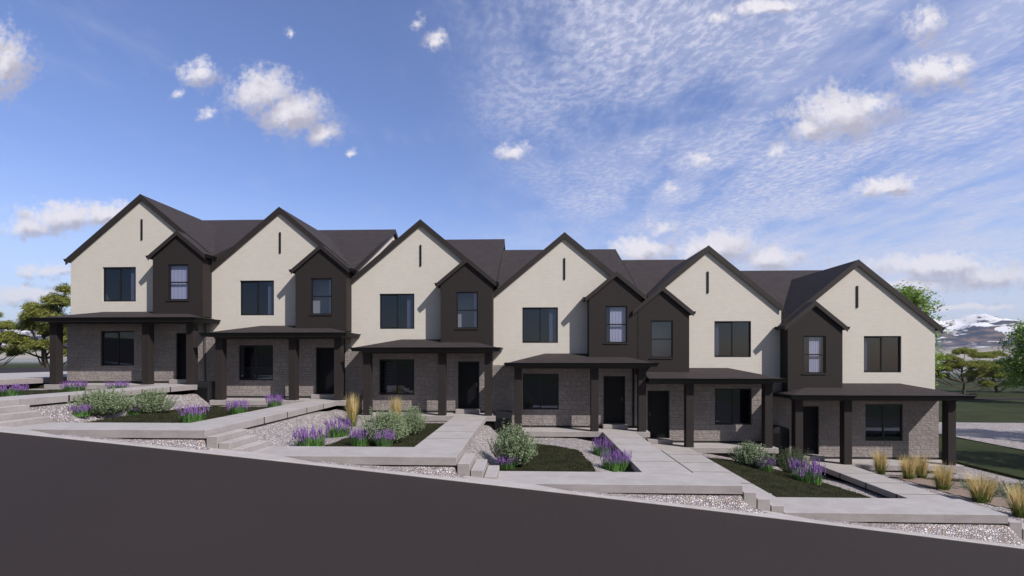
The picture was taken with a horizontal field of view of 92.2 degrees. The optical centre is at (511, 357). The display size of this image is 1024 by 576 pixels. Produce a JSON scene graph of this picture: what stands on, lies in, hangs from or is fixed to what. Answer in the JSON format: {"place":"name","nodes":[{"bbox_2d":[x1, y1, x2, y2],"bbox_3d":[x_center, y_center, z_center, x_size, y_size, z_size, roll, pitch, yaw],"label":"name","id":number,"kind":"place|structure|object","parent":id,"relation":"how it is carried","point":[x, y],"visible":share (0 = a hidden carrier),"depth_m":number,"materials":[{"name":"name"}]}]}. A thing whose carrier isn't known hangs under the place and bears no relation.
{"place":"outdoors","nodes":[
{"label":"outdoors","id":0,"kind":"place"},
{"bbox_2d":[0,399,19,406],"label":"pavement","id":1,"kind":"structure","parent":0,"point":[7,402],"depth_m":13.15,"materials":[{"name":"concrete"}]},
{"bbox_2d":[0,388,43,389],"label":"gravel bed","id":2,"kind":"object","parent":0,"point":[30,388],"visible":0.02,"depth_m":21.86,"materials":[{"name":"grey gravel"}]},
{"bbox_2d":[0,382,28,395],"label":"lavender","id":3,"kind":"object","parent":2,"relation":"on","point":[13,391],"visible":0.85,"depth_m":15.73,"materials":[{"name":"purple plant"}]},
{"bbox_2d":[0,389,98,396],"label":"grass","id":4,"kind":"structure","parent":2,"relation":"on","point":[30,392],"depth_m":17.43,"materials":[{"name":"green plant"}]},
{"bbox_2d":[60,379,87,390],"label":"lavender","id":5,"kind":"object","parent":2,"relation":"on","point":[75,387],"visible":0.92,"depth_m":17.96,"materials":[{"name":"purple plant"}]},
{"bbox_2d":[105,380,128,388],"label":"lavender","id":6,"kind":"object","parent":2,"relation":"on","point":[118,384],"visible":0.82,"depth_m":19.54,"materials":[{"name":"purple plant"}]},
{"bbox_2d":[0,382,63,387],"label":"lawn","id":7,"kind":"structure","parent":0,"point":[39,385],"depth_m":22.14,"materials":[{"name":"green plant"}]},
{"bbox_2d":[0,371,66,384],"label":"driveway","id":8,"kind":"structure","parent":0,"point":[29,378],"depth_m":22.37,"materials":[{"name":"concrete"}]},
{"bbox_2d":[0,367,66,372],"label":"side road","id":9,"kind":"structure","parent":0,"point":[18,370],"depth_m":36.90,"materials":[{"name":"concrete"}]},
{"bbox_2d":[0,385,194,404],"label":"path","id":10,"kind":"structure","parent":0,"point":[38,399],"depth_m":15.22,"materials":[{"name":"concrete"}]},
{"bbox_2d":[15,422,236,437],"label":"pavement","id":11,"kind":"structure","parent":0,"point":[151,430],"depth_m":12.19,"materials":[{"name":"concrete"}]},
{"bbox_2d":[30,393,267,421],"bbox_3d":[-10.912,1.809,16.931,5.050,0.910,9.400,0,0,2],"label":"gravel bed","id":12,"kind":"object","parent":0,"point":[58,412],"visible":0.15,"depth_m":14.88,"materials":[{"name":"grey gravel"}]},
{"bbox_2d":[68,404,91,416],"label":"lavender","id":13,"kind":"object","parent":12,"relation":"on","point":[82,413],"visible":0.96,"depth_m":14.53,"materials":[{"name":"purple plant"}]},
{"bbox_2d":[66,387,139,415],"bbox_3d":[-12.812,1.325,15.250,2.127,0.898,1.461,0,0,-23],"label":"sage bush","id":14,"kind":"object","parent":12,"relation":"on","point":[105,403],"visible":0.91,"depth_m":15.15,"materials":[{"name":"green plant"}]},
{"bbox_2d":[127,404,147,415],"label":"lavender","id":15,"kind":"object","parent":12,"relation":"on","point":[135,412],"visible":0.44,"depth_m":16.12,"materials":[{"name":"green plant"}]},
{"bbox_2d":[86,406,269,422],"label":"grass","id":16,"kind":"structure","parent":12,"relation":"on","point":[170,416],"depth_m":15.46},
{"bbox_2d":[124,387,177,412],"bbox_3d":[-12.190,1.416,16.525,1.738,0.913,1.317,0,0,8],"label":"sage bush","id":17,"kind":"object","parent":16,"relation":"on","point":[149,401],"visible":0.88,"depth_m":16.41,"materials":[{"name":"green plant"}]},
{"bbox_2d":[177,403,208,422],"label":"lavender","id":18,"kind":"object","parent":12,"relation":"on","point":[196,416],"visible":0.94,"depth_m":14.15,"materials":[{"name":"purple plant"}]},
{"bbox_2d":[193,381,214,402],"bbox_3d":[-12.898,1.441,20.749,0.660,0.858,0.675,0,0,2],"label":"air conditioner","id":19,"kind":"object","parent":12,"relation":"on","point":[205,390],"visible":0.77,"depth_m":20.43,"materials":[{"name":"black metal"}]},
{"bbox_2d":[226,398,249,413],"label":"lavender","id":20,"kind":"object","parent":12,"relation":"on","point":[239,408],"visible":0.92,"depth_m":16.08,"materials":[{"name":"purple plant"}]},
{"bbox_2d":[265,393,282,407],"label":"lavender","id":21,"kind":"object","parent":12,"relation":"on","point":[273,403],"visible":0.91,"depth_m":18.16,"materials":[{"name":"purple plant"}]},
{"bbox_2d":[193,400,337,428],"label":"path","id":22,"kind":"structure","parent":0,"point":[254,418],"depth_m":15.63,"materials":[{"name":"concrete"}]},
{"bbox_2d":[245,408,446,445],"bbox_3d":[-4.866,2.431,16.709,5.150,0.885,9.400,0,0,2],"label":"gravel bed","id":23,"kind":"object","parent":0,"point":[278,432],"visible":0.27,"depth_m":15.57,"materials":[{"name":"grey gravel"}]},
{"bbox_2d":[292,424,328,445],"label":"lavender","id":24,"kind":"object","parent":23,"relation":"on","point":[307,440],"visible":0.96,"depth_m":13.67,"materials":[{"name":"purple plant"}]},
{"bbox_2d":[323,416,352,437],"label":"lavender","id":25,"kind":"object","parent":23,"relation":"on","point":[337,431],"visible":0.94,"depth_m":15.49,"materials":[{"name":"purple plant"}]},
{"bbox_2d":[341,395,361,415],"bbox_3d":[-6.718,2.075,20.652,0.660,0.955,0.675,0,0,2],"label":"air conditioner","id":26,"kind":"object","parent":23,"relation":"on","point":[359,401],"visible":0.23,"depth_m":20.40,"materials":[{"name":"black metal"}]},
{"bbox_2d":[349,427,371,445],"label":"lavender","id":27,"kind":"object","parent":23,"relation":"on","point":[360,440],"visible":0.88,"depth_m":13.66,"materials":[{"name":"purple plant"}]},
{"bbox_2d":[371,428,394,446],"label":"lavender","id":28,"kind":"object","parent":23,"relation":"on","point":[385,441],"visible":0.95,"depth_m":13.53,"materials":[{"name":"purple plant"}]},
{"bbox_2d":[324,422,442,446],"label":"grass","id":29,"kind":"structure","parent":23,"relation":"on","point":[410,440],"depth_m":14.55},
{"bbox_2d":[357,404,412,442],"bbox_3d":[-3.702,1.909,14.182,1.633,1.119,1.377,0,0,-25],"label":"sage bush","id":30,"kind":"object","parent":29,"relation":"on","point":[385,423],"visible":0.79,"depth_m":14.06,"materials":[{"name":"green plant"}]},
{"bbox_2d":[400,404,426,434],"bbox_3d":[-3.182,1.964,15.700,0.974,1.001,1.418,0,0,-11],"label":"sage bush","id":31,"kind":"object","parent":29,"relation":"on","point":[411,417],"visible":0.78,"depth_m":15.61,"materials":[{"name":"green plant"}]},
{"bbox_2d":[343,393,360,426],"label":"reed grass","id":32,"kind":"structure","parent":0,"point":[352,409],"depth_m":17.97,"materials":[{"name":"plant"}]},
{"bbox_2d":[253,446,462,465],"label":"pavement","id":33,"kind":"structure","parent":0,"point":[401,455],"depth_m":11.99,"materials":[{"name":"concrete"}]},
{"bbox_2d":[388,396,404,421],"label":"reed grass","id":34,"kind":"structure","parent":0,"point":[396,406],"depth_m":19.42,"materials":[{"name":"plant"}]},
{"bbox_2d":[415,416,485,453],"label":"path","id":35,"kind":"structure","parent":0,"point":[458,431],"depth_m":15.32,"materials":[{"name":"concrete"}]},
{"bbox_2d":[0,432,1023,575],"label":"road","id":36,"kind":"structure","parent":0,"point":[69,507],"depth_m":8.32,"materials":[{"name":"grey asphalt"}]},
{"bbox_2d":[0,358,1023,497],"bbox_3d":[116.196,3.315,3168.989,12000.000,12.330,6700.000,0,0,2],"label":"ground","id":37,"kind":"structure","parent":0,"point":[1000,460],"depth_m":38.52,"materials":[{"name":"green plant"}]},
{"bbox_2d":[0,312,26,366],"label":"pine tree","id":38,"kind":"object","parent":37,"relation":"on","point":[15,351],"visible":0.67,"depth_m":58.19,"materials":[{"name":"green plant"}]},
{"bbox_2d":[0,405,49,426],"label":"stairs","id":39,"kind":"structure","parent":37,"relation":"on","point":[16,415],"depth_m":12.86,"materials":[{"name":"concrete"}]},
{"bbox_2d":[0,281,70,367],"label":"pine tree","id":40,"kind":"object","parent":37,"relation":"on","point":[49,308],"visible":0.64,"depth_m":55.15,"materials":[{"name":"green plant"}]},
{"bbox_2d":[29,194,262,402],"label":"townhouse","id":41,"kind":"structure","parent":37,"relation":"on","point":[141,295],"depth_m":21.66,"materials":[{"name":"beige paint"}]},
{"bbox_2d":[102,331,133,365],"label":"window","id":42,"kind":"structure","parent":41,"relation":"in","point":[117,346],"depth_m":22.99,"materials":[{"name":"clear glass"}]},
{"bbox_2d":[104,267,135,301],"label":"window","id":43,"kind":"structure","parent":41,"relation":"in","point":[119,282],"depth_m":22.86,"materials":[{"name":"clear glass"}]},
{"bbox_2d":[166,264,188,300],"bbox_3d":[-14.274,-3.201,21.103,0.980,1.573,0.188,0,0,2],"label":"window","id":44,"kind":"structure","parent":41,"relation":"in","point":[178,273],"depth_m":21.19,"materials":[{"name":"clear glass"}]},
{"bbox_2d":[177,333,185,378],"bbox_3d":[-14.230,-0.068,21.662,0.921,2.017,0.160,0,0,2],"label":"door","id":45,"kind":"structure","parent":41,"relation":"in","point":[181,337],"depth_m":21.66,"materials":[{"name":"wood"}]},
{"bbox_2d":[207,429,268,451],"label":"stairs","id":46,"kind":"structure","parent":37,"relation":"on","point":[238,439],"depth_m":12.33,"materials":[{"name":"concrete"}]},
{"bbox_2d":[199,207,398,411],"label":"townhouse","id":47,"kind":"structure","parent":37,"relation":"on","point":[281,296],"depth_m":21.44,"materials":[{"name":"beige paint"}]},
{"bbox_2d":[239,345,272,379],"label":"window","id":48,"kind":"structure","parent":47,"relation":"in","point":[255,361],"depth_m":23.15,"materials":[{"name":"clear glass"}]},
{"bbox_2d":[241,281,273,314],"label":"window","id":49,"kind":"structure","parent":47,"relation":"in","point":[257,297],"depth_m":23.11,"materials":[{"name":"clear glass"}]},
{"bbox_2d":[309,278,331,315],"bbox_3d":[-8.069,-2.570,20.875,0.980,1.573,0.188,0,0,2],"label":"window","id":50,"kind":"structure","parent":47,"relation":"in","point":[330,279],"depth_m":20.86,"materials":[{"name":"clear glass"}]},
{"bbox_2d":[316,347,333,393],"bbox_3d":[-8.024,0.564,21.434,0.921,2.017,0.160,0,0,2],"label":"door","id":51,"kind":"structure","parent":47,"relation":"in","point":[324,355],"depth_m":21.42,"materials":[{"name":"wood"}]},
{"bbox_2d":[349,219,504,423],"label":"townhouse","id":52,"kind":"structure","parent":37,"relation":"on","point":[422,310],"depth_m":21.21,"materials":[{"name":"beige paint"}]},
{"bbox_2d":[380,294,413,328],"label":"window","id":53,"kind":"structure","parent":52,"relation":"in","point":[396,310],"depth_m":24.27,"materials":[{"name":"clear glass"}]},
{"bbox_2d":[380,359,413,394],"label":"window","id":54,"kind":"structure","parent":52,"relation":"in","point":[396,375],"depth_m":24.52,"materials":[{"name":"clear glass"}]},
{"bbox_2d":[455,292,477,329],"bbox_3d":[-1.893,-1.964,20.649,0.980,1.573,0.188,0,0,2],"label":"window","id":55,"kind":"structure","parent":52,"relation":"in","point":[475,310],"depth_m":20.64,"materials":[{"name":"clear glass"}]},
{"bbox_2d":[458,361,478,407],"bbox_3d":[-1.849,1.169,21.208,0.921,2.017,0.160,0,0,2],"label":"door","id":56,"kind":"structure","parent":52,"relation":"in","point":[468,371],"depth_m":21.20,"materials":[{"name":"wood"}]},
{"bbox_2d":[457,453,498,478],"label":"stairs","id":57,"kind":"structure","parent":37,"relation":"on","point":[468,465],"depth_m":11.91,"materials":[{"name":"concrete"}]},
{"bbox_2d":[0,426,1023,548],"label":"kerb","id":58,"kind":"structure","parent":37,"relation":"on","point":[468,479],"depth_m":11.27,"materials":[{"name":"concrete"}]},
{"bbox_2d":[60,434,1023,545],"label":"gravel verge","id":59,"kind":"structure","parent":37,"relation":"on","point":[999,533],"depth_m":11.34,"materials":[{"name":"grey gravel"}]},
{"bbox_2d":[1004,518,1023,539],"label":"stairs","id":60,"kind":"structure","parent":59,"relation":"on","point":[1016,527],"depth_m":11.21,"materials":[{"name":"concrete"}]},
{"bbox_2d":[493,232,658,444],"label":"townhouse","id":61,"kind":"structure","parent":37,"relation":"on","point":[566,362],"depth_m":20.98,"materials":[{"name":"beige paint"}]},
{"bbox_2d":[522,307,557,342],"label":"window","id":62,"kind":"structure","parent":61,"relation":"in","point":[539,325],"depth_m":24.42,"materials":[{"name":"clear glass"}]},
{"bbox_2d":[523,374,558,408],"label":"window","id":63,"kind":"structure","parent":61,"relation":"in","point":[540,391],"depth_m":24.48,"materials":[{"name":"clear glass"}]},
{"bbox_2d":[603,376,624,422],"bbox_3d":[4.334,1.782,20.981,0.921,2.017,0.160,0,0,2],"label":"door","id":64,"kind":"structure","parent":61,"relation":"in","point":[613,386],"depth_m":20.97,"materials":[{"name":"wood"}]},
{"bbox_2d":[604,306,627,343],"bbox_3d":[4.290,-1.351,20.422,0.980,1.573,0.188,0,0,2],"label":"window","id":65,"kind":"structure","parent":61,"relation":"in","point":[618,314],"depth_m":20.50,"materials":[{"name":"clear glass"}]},
{"bbox_2d":[622,245,787,455],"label":"townhouse","id":66,"kind":"structure","parent":37,"relation":"on","point":[709,319],"depth_m":20.75,"materials":[{"name":"beige paint"}]},
{"bbox_2d":[648,390,668,437],"bbox_3d":[6.184,2.393,20.913,0.921,2.017,0.160,0,0,2],"label":"door","id":67,"kind":"structure","parent":66,"relation":"in","point":[658,401],"depth_m":20.90,"materials":[{"name":"wood"}]},
{"bbox_2d":[649,321,673,358],"bbox_3d":[6.145,-0.741,20.308,0.980,1.573,0.125,0,0,2],"label":"window","id":68,"kind":"structure","parent":66,"relation":"in","point":[652,357],"depth_m":20.30,"materials":[{"name":"clear glass"}]},
{"bbox_2d":[714,321,749,356],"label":"window","id":69,"kind":"structure","parent":66,"relation":"in","point":[731,338],"depth_m":22.98,"materials":[{"name":"black glass"}]},
{"bbox_2d":[715,388,750,424],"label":"window","id":70,"kind":"structure","parent":66,"relation":"in","point":[732,405],"depth_m":22.75,"materials":[{"name":"black glass"}]},
{"bbox_2d":[732,479,783,513],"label":"stairs","id":71,"kind":"structure","parent":37,"relation":"on","point":[751,497],"depth_m":11.43,"materials":[{"name":"concrete"}]},
{"bbox_2d":[741,259,975,485],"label":"townhouse","id":72,"kind":"structure","parent":37,"relation":"on","point":[857,354],"depth_m":20.50,"materials":[{"name":"beige brick"}]},
{"bbox_2d":[766,425,789,464],"bbox_3d":[10.867,3.555,20.178,0.660,1.529,0.675,0,0,2],"label":"air conditioner","id":73,"kind":"object","parent":72,"relation":"on","point":[781,436],"visible":0.52,"depth_m":19.85,"materials":[{"name":"black metal"}]},
{"bbox_2d":[803,406,817,453],"bbox_3d":[12.339,3.032,20.688,0.921,2.017,0.160,0,0,2],"label":"door","id":74,"kind":"structure","parent":72,"relation":"in","point":[810,413],"depth_m":20.67,"materials":[{"name":"wood"}]},
{"bbox_2d":[802,336,826,374],"bbox_3d":[12.302,-0.102,20.128,0.980,1.573,0.188,0,0,2],"label":"window","id":75,"kind":"structure","parent":72,"relation":"in","point":[814,354],"depth_m":20.21,"materials":[{"name":"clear glass"}]},
{"bbox_2d":[864,336,899,371],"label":"window","id":76,"kind":"structure","parent":72,"relation":"in","point":[881,353],"depth_m":21.96,"materials":[{"name":"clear glass"}]},
{"bbox_2d":[865,404,901,440],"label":"window","id":77,"kind":"structure","parent":72,"relation":"in","point":[881,420],"depth_m":21.68,"materials":[{"name":"black glass"}]},
{"bbox_2d":[893,280,955,385],"bbox_3d":[32.063,-0.880,40.470,6.832,10.803,6.425,0,0,2],"label":"broadleaf tree","id":78,"kind":"object","parent":37,"relation":"on","point":[916,297],"visible":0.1,"depth_m":39.20,"materials":[{"name":"green plant"}]},
{"bbox_2d":[935,347,1010,394],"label":"pine tree","id":79,"kind":"object","parent":37,"relation":"on","point":[952,363],"visible":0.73,"depth_m":59.48,"materials":[{"name":"green plant"}]},
{"bbox_2d":[959,350,1019,392],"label":"pine tree","id":80,"kind":"object","parent":37,"relation":"on","point":[968,372],"visible":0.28,"depth_m":63.77,"materials":[{"name":"green plant"}]},
{"bbox_2d":[985,318,1023,390],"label":"broadleaf tree","id":81,"kind":"object","parent":37,"relation":"on","point":[1018,351],"visible":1,"depth_m":49.52,"materials":[{"name":"green plant"}]},
{"bbox_2d":[0,314,1023,359],"bbox_3d":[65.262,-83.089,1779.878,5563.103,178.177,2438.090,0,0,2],"label":"mountains","id":82,"kind":"structure","parent":0,"point":[981,332],"depth_m":1589.37,"materials":[{"name":"white snow"}]},
{"bbox_2d":[0,0,1023,325],"label":"sky","id":83,"kind":"structure","parent":0,"point":[768,135],"materials":[{"name":"blue"}]},
{"bbox_2d":[459,422,633,471],"bbox_3d":[1.180,3.108,16.488,5.050,1.030,9.400,0,0,2],"label":"gravel bed","id":84,"kind":"object","parent":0,"point":[479,447],"visible":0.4,"depth_m":16.96,"materials":[{"name":"grey gravel"}]},
{"bbox_2d":[495,410,511,437],"bbox_3d":[-0.337,2.800,20.288,0.660,1.180,0.675,0,0,2],"label":"air conditioner","id":85,"kind":"object","parent":84,"relation":"on","point":[500,415],"visible":0.44,"depth_m":19.96,"materials":[{"name":"black metal"}]},
{"bbox_2d":[497,455,517,469],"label":"lavender","id":86,"kind":"object","parent":84,"relation":"on","point":[507,465],"visible":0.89,"depth_m":13.66,"materials":[{"name":"purple plant"}]},
{"bbox_2d":[499,443,596,471],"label":"grass","id":87,"kind":"structure","parent":84,"relation":"on","point":[554,458],"depth_m":14.54,"materials":[{"name":"green plant"}]},
{"bbox_2d":[485,418,543,466],"bbox_3d":[0.087,2.427,14.181,1.335,1.330,1.761,0,0,-37],"label":"sage bush","id":88,"kind":"object","parent":87,"relation":"on","point":[512,445],"visible":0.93,"depth_m":13.93,"materials":[{"name":"green plant"}]},
{"bbox_2d":[591,435,612,457],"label":"lavender","id":89,"kind":"object","parent":84,"relation":"on","point":[596,449],"visible":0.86,"depth_m":16.02,"materials":[{"name":"purple plant"}]},
{"bbox_2d":[600,447,620,471],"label":"lavender","id":90,"kind":"object","parent":84,"relation":"on","point":[612,465],"visible":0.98,"depth_m":13.99,"materials":[{"name":"purple plant"}]},
{"bbox_2d":[614,447,631,471],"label":"lavender","id":91,"kind":"object","parent":84,"relation":"on","point":[623,466],"visible":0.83,"depth_m":14.14,"materials":[{"name":"purple plant"}]},
{"bbox_2d":[498,471,742,493],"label":"pavement","id":92,"kind":"structure","parent":0,"point":[662,482],"depth_m":11.82,"materials":[{"name":"concrete"}]},
{"bbox_2d":[603,432,692,472],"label":"path","id":93,"kind":"structure","parent":0,"point":[647,456],"depth_m":15.11,"materials":[{"name":"concrete"}]},
{"bbox_2d":[657,447,774,496],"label":"path","id":94,"kind":"structure","parent":0,"point":[693,461],"depth_m":16.52,"materials":[{"name":"concrete"}]},
{"bbox_2d":[697,452,886,497],"bbox_3d":[9.399,4.229,16.186,5.400,1.244,9.400,0,0,2],"label":"gravel bed","id":95,"kind":"object","parent":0,"point":[853,488],"visible":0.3,"depth_m":17.30,"materials":[{"name":"grey gravel"}]},
{"bbox_2d":[754,454,774,471],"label":"lavender","id":96,"kind":"object","parent":95,"relation":"on","point":[767,467],"visible":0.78,"depth_m":16.81,"materials":[{"name":"purple plant"}]},
{"bbox_2d":[706,457,869,497],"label":"grass","id":97,"kind":"structure","parent":95,"relation":"on","point":[777,483],"depth_m":15.15,"materials":[{"name":"green plant"}]},
{"bbox_2d":[726,439,776,466],"bbox_3d":[8.488,3.359,17.417,1.552,0.963,1.840,0,0,-5],"label":"sage bush","id":98,"kind":"object","parent":97,"relation":"on","point":[749,454],"visible":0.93,"depth_m":17.25,"materials":[{"name":"green plant"}]},
{"bbox_2d":[774,446,810,473],"bbox_3d":[10.231,3.693,17.935,1.611,1.027,1.107,0,0,-36],"label":"sage bush","id":99,"kind":"object","parent":95,"relation":"on","point":[784,465],"visible":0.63,"depth_m":17.79,"materials":[{"name":"green plant"}]},
{"bbox_2d":[787,455,825,484],"bbox_3d":[9.815,3.705,16.290,1.180,0.853,1.164,0,0,-4],"label":"lavender","id":100,"kind":"object","parent":95,"relation":"on","point":[806,475],"visible":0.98,"depth_m":16.11,"materials":[{"name":"purple plant"}]},
{"bbox_2d":[869,450,889,474],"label":"reed grass","id":101,"kind":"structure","parent":0,"point":[880,463],"depth_m":18.90,"materials":[{"name":"plant"}]},
{"bbox_2d":[770,497,1007,523],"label":"pavement","id":102,"kind":"structure","parent":0,"point":[909,510],"depth_m":11.54,"materials":[{"name":"concrete"}]},
{"bbox_2d":[820,465,1023,524],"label":"path","id":103,"kind":"structure","parent":0,"point":[881,484],"depth_m":16.66,"materials":[{"name":"concrete"}]},
{"bbox_2d":[867,466,1023,522],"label":"gravel bed","id":104,"kind":"object","parent":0,"point":[1001,509],"visible":0.1,"depth_m":17.79,"materials":[{"name":"grey gravel"}]},
{"bbox_2d":[889,475,1023,507],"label":"mulch","id":105,"kind":"object","parent":104,"relation":"on","point":[998,500],"visible":0.33,"depth_m":16.32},
{"bbox_2d":[895,453,920,479],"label":"reed grass","id":106,"kind":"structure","parent":105,"relation":"on","point":[908,468],"depth_m":17.63,"materials":[{"name":"plant"}]},
{"bbox_2d":[911,453,930,477],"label":"reed grass","id":107,"kind":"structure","parent":105,"relation":"on","point":[922,468],"depth_m":18.03,"materials":[{"name":"plant"}]},
{"bbox_2d":[926,458,958,489],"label":"reed grass","id":108,"kind":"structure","parent":105,"relation":"on","point":[942,477],"depth_m":16.16,"materials":[{"name":"plant"}]},
{"bbox_2d":[923,477,973,481],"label":"grass","id":109,"kind":"structure","parent":105,"relation":"on","point":[958,480],"depth_m":17.72,"materials":[{"name":"plant"}]},
{"bbox_2d":[961,469,1003,503],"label":"reed grass","id":110,"kind":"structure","parent":105,"relation":"on","point":[982,492],"depth_m":14.77,"materials":[{"name":"plant"}]},
{"bbox_2d":[950,476,1023,497],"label":"ground cover plant","id":111,"kind":"object","parent":105,"relation":"on","point":[1003,492],"visible":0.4,"depth_m":16.01,"materials":[{"name":"brown plant"}]},
{"bbox_2d":[939,422,1023,449],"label":"road","id":112,"kind":"structure","parent":0,"point":[1008,434],"depth_m":29.46,"materials":[{"name":"grey asphalt"}]},
{"bbox_2d":[974,398,1023,399],"bbox_3d":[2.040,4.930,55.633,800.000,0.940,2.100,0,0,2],"label":"path","id":113,"kind":"structure","parent":0,"point":[998,398],"depth_m":53.34,"materials":[{"name":"concrete"}]},
{"bbox_2d":[1001,481,1023,517],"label":"reed grass","id":114,"kind":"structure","parent":0,"point":[1016,505],"depth_m":13.44,"materials":[{"name":"plant"}]}
]}

